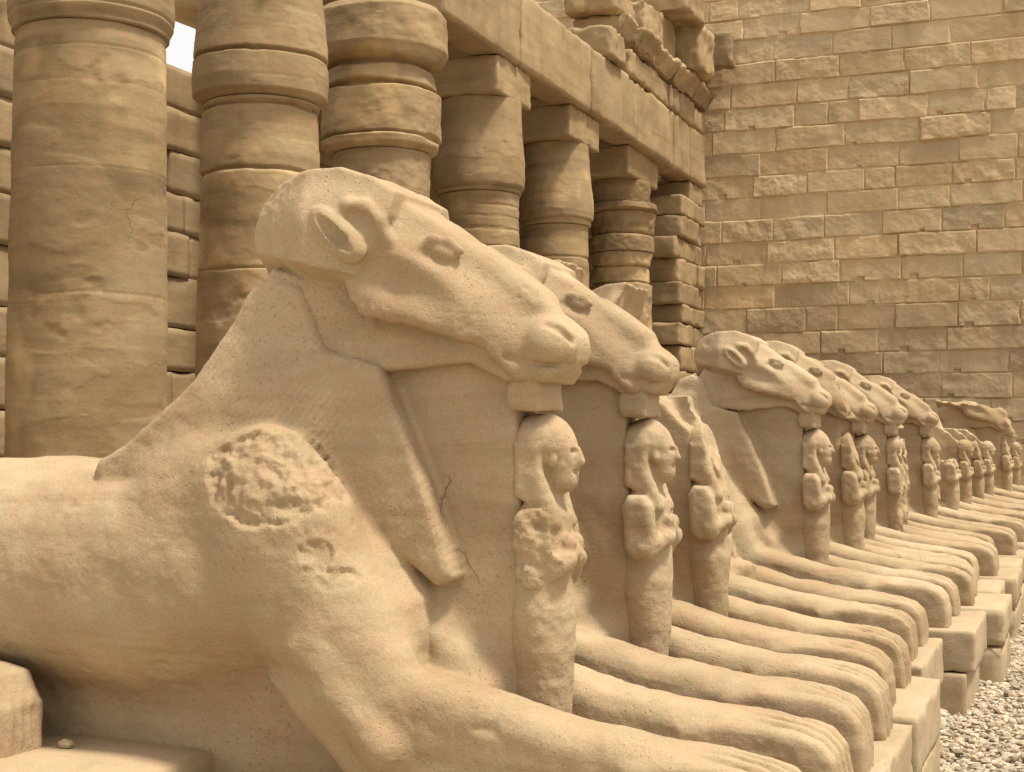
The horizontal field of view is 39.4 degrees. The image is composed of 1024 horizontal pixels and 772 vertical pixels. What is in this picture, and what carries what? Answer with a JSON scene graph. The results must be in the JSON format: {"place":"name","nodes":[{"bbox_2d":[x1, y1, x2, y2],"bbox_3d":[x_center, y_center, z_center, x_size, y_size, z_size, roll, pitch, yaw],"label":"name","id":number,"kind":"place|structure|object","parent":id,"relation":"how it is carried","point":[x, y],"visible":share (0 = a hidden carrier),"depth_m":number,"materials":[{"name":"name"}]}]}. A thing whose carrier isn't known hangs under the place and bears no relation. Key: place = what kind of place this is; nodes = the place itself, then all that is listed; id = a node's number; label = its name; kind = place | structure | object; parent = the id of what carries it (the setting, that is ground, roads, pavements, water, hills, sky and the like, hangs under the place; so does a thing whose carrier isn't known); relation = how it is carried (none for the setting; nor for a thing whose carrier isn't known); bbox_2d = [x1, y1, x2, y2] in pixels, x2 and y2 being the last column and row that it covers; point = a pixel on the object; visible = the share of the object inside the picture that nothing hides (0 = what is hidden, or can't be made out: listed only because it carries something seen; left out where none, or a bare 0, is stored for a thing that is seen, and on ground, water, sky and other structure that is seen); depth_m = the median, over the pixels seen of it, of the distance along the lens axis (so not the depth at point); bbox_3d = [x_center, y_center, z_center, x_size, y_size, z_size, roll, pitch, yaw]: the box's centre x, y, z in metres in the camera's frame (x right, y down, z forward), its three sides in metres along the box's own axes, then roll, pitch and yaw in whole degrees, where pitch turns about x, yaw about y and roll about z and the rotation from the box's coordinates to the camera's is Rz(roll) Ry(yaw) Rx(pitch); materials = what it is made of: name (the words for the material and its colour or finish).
{"place":"outdoors","nodes":[
{"label":"outdoors","id":0,"kind":"place"},
{"bbox_2d":[4,0,174,457],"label":"temple column","id":1,"kind":"structure","parent":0,"point":[86,341],"depth_m":13.44,"materials":[{"name":"stone"}]},
{"bbox_2d":[166,21,195,72],"label":"sky","id":2,"kind":"structure","parent":0,"point":[179,53],"materials":[{"name":"white"}]},
{"bbox_2d":[191,0,328,378],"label":"temple column","id":3,"kind":"structure","parent":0,"point":[260,82],"depth_m":16.41,"materials":[{"name":"stone"}]},
{"bbox_2d":[320,0,447,198],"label":"temple column","id":4,"kind":"structure","parent":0,"point":[381,109],"depth_m":19.30,"materials":[{"name":"stone"}]},
{"bbox_2d":[534,0,1023,485],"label":"pylon wall","id":5,"kind":"structure","parent":0,"point":[863,200],"depth_m":33.00,"materials":[{"name":"stone"}]},
{"bbox_2d":[923,426,1023,519],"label":"ram sphinx","id":6,"kind":"object","parent":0,"point":[960,451],"visible":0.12,"depth_m":18.07,"materials":[{"name":"stone"}]},
{"bbox_2d":[936,419,1023,504],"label":"ram sphinx","id":7,"kind":"object","parent":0,"point":[987,449],"visible":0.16,"depth_m":21.09,"materials":[{"name":"stone"}]},
{"bbox_2d":[940,614,1023,771],"bbox_3d":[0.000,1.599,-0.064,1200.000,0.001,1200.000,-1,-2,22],"label":"ground","id":8,"kind":"structure","parent":0,"point":[987,733],"depth_m":7.88,"materials":[{"name":"beige gravel"}]},
{"bbox_2d":[0,732,213,771],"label":"stone plinth","id":9,"kind":"structure","parent":8,"relation":"on","point":[88,753],"depth_m":4.43,"materials":[{"name":"stone"}]},
{"bbox_2d":[58,738,73,748],"bbox_3d":[-1.417,1.137,4.544,0.050,0.032,0.036,-1,-3,30],"label":"pebble","id":10,"kind":"object","parent":9,"relation":"on","point":[64,743],"visible":1,"depth_m":4.53,"materials":[{"name":"stone"}]},
{"bbox_2d":[0,167,853,771],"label":"ram sphinx","id":11,"kind":"object","parent":9,"relation":"on","point":[318,515],"visible":0.98,"depth_m":4.38,"materials":[{"name":"stone"}]},
{"bbox_2d":[0,0,523,457],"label":"portico wall","id":12,"kind":"structure","parent":8,"relation":"on","point":[185,110],"depth_m":21.49,"materials":[{"name":"stone"}]},
{"bbox_2d":[433,55,530,247],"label":"temple column","id":13,"kind":"structure","parent":8,"relation":"on","point":[479,174],"depth_m":22.61,"materials":[{"name":"stone"}]},
{"bbox_2d":[519,104,598,287],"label":"temple column","id":14,"kind":"structure","parent":8,"relation":"on","point":[556,201],"depth_m":26.01,"materials":[{"name":"stone"}]},
{"bbox_2d":[588,145,657,329],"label":"temple column","id":15,"kind":"structure","parent":8,"relation":"on","point":[624,180],"depth_m":29.77,"materials":[{"name":"stone"}]},
{"bbox_2d":[648,181,704,395],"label":"end pier","id":16,"kind":"structure","parent":8,"relation":"on","point":[677,274],"depth_m":32.40,"materials":[{"name":"stone"}]},
{"bbox_2d":[174,0,734,188],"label":"entablature","id":17,"kind":"structure","parent":16,"relation":"on","point":[638,75],"depth_m":28.04,"materials":[{"name":"stone"}]},
{"bbox_2d":[869,723,912,771],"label":"stone plinth","id":18,"kind":"structure","parent":8,"relation":"on","point":[893,752],"depth_m":5.22,"materials":[{"name":"stone"}]},
{"bbox_2d":[102,245,892,771],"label":"ram sphinx","id":19,"kind":"object","parent":18,"relation":"on","point":[628,525],"visible":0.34,"depth_m":5.41,"materials":[{"name":"stone"}]},
{"bbox_2d":[892,676,940,771],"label":"stone plinth","id":20,"kind":"structure","parent":8,"relation":"on","point":[917,706],"depth_m":6.16,"materials":[{"name":"stone"}]},
{"bbox_2d":[554,259,911,706],"bbox_3d":[-0.056,0.425,7.018,3.828,2.019,1.288,-1,-2,22],"label":"ram sphinx","id":21,"kind":"object","parent":20,"relation":"on","point":[704,603],"visible":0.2,"depth_m":6.52,"materials":[{"name":"stone"}]},
{"bbox_2d":[911,638,943,685],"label":"stone plinth","id":22,"kind":"structure","parent":8,"relation":"on","point":[927,662],"depth_m":7.55,"materials":[{"name":"stone"}]},
{"bbox_2d":[592,282,928,660],"bbox_3d":[0.402,0.457,8.346,3.830,2.070,1.296,-1,-2,21],"label":"ram sphinx","id":23,"kind":"object","parent":22,"relation":"on","point":[905,619],"visible":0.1,"depth_m":7.80,"materials":[{"name":"stone"}]},
{"bbox_2d":[928,611,986,715],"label":"stone plinth","id":24,"kind":"structure","parent":8,"relation":"on","point":[963,636],"depth_m":8.42,"materials":[{"name":"stone"}]},
{"bbox_2d":[669,331,960,627],"bbox_3d":[0.999,0.599,9.693,3.842,1.898,1.281,-1,-2,23],"label":"ram sphinx","id":25,"kind":"object","parent":24,"relation":"on","point":[760,406],"visible":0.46,"depth_m":9.26,"materials":[{"name":"stone"}]},
{"bbox_2d":[960,593,1012,682],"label":"stone plinth","id":26,"kind":"structure","parent":8,"relation":"on","point":[996,658],"depth_m":9.52,"materials":[{"name":"stone"}]},
{"bbox_2d":[765,340,977,605],"bbox_3d":[1.497,0.630,10.767,3.788,1.908,1.274,-1,-2,20],"label":"ram sphinx","id":27,"kind":"object","parent":26,"relation":"on","point":[844,471],"visible":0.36,"depth_m":10.33,"materials":[{"name":"stone"}]},
{"bbox_2d":[977,579,1004,593],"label":"stone plinth","id":28,"kind":"structure","parent":8,"relation":"on","point":[990,586],"depth_m":11.09,"materials":[{"name":"stone"}]},
{"bbox_2d":[809,357,978,581],"bbox_3d":[1.884,0.693,11.894,3.750,1.873,1.261,-1,-2,23],"label":"ram sphinx","id":29,"kind":"object","parent":28,"relation":"on","point":[863,409],"visible":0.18,"depth_m":11.41,"materials":[{"name":"stone"}]},
{"bbox_2d":[979,567,1021,638],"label":"stone plinth","id":30,"kind":"structure","parent":8,"relation":"on","point":[1012,577],"depth_m":11.76,"materials":[{"name":"stone"}]},
{"bbox_2d":[820,360,999,575],"bbox_3d":[2.407,0.729,12.936,3.766,1.894,1.256,-1,-2,21],"label":"ram sphinx","id":31,"kind":"object","parent":30,"relation":"on","point":[888,467],"visible":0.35,"depth_m":12.50,"materials":[{"name":"stone"}]},
{"bbox_2d":[998,549,1023,583],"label":"stone plinth","id":32,"kind":"structure","parent":8,"relation":"on","point":[1019,553],"depth_m":13.99,"materials":[{"name":"stone"}]},
{"bbox_2d":[863,375,1016,554],"bbox_3d":[3.337,0.827,15.105,3.750,1.860,1.261,-1,-2,21],"label":"ram sphinx","id":33,"kind":"object","parent":32,"relation":"on","point":[919,423],"visible":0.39,"depth_m":14.67,"materials":[{"name":"stone"}]},
{"bbox_2d":[999,557,1023,618],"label":"stone plinth","id":34,"kind":"structure","parent":8,"relation":"on","point":[1010,562],"depth_m":13.23,"materials":[{"name":"stone"}]},
{"bbox_2d":[888,425,994,546],"bbox_3d":[2.792,0.796,14.075,3.674,1.837,1.235,-1,-2,23],"label":"ram sphinx","id":35,"kind":"object","parent":34,"relation":"on","point":[913,525],"visible":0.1,"depth_m":13.61,"materials":[{"name":"stone"}]},
{"bbox_2d":[1017,542,1023,548],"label":"stone plinth","id":36,"kind":"structure","parent":8,"relation":"on","point":[1020,545],"depth_m":15.63,"materials":[{"name":"stone"}]},
{"bbox_2d":[938,458,1023,541],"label":"ram sphinx","id":37,"kind":"object","parent":36,"relation":"on","point":[949,499],"visible":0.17,"depth_m":16.44,"materials":[{"name":"stone"}]},
{"bbox_3d":[6.679,2.308,22.674,4.166,0.616,1.388,-1,-2,22],"label":"stone plinth","id":38,"kind":"object","parent":8,"relation":"on","visible":0},
{"bbox_2d":[936,400,1023,499],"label":"ram sphinx","id":39,"kind":"object","parent":38,"relation":"on","point":[982,423],"visible":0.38,"depth_m":22.28,"materials":[{"name":"stone"}]},
{"bbox_2d":[943,428,1023,510],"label":"ram sphinx","id":40,"kind":"object","parent":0,"point":[977,477],"visible":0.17,"depth_m":19.70,"materials":[{"name":"stone"}]},
{"bbox_2d":[1001,426,1023,492],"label":"ram sphinx","id":41,"kind":"object","parent":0,"point":[1015,448],"visible":0.15,"depth_m":25.95,"materials":[{"name":"stone"}]}
]}

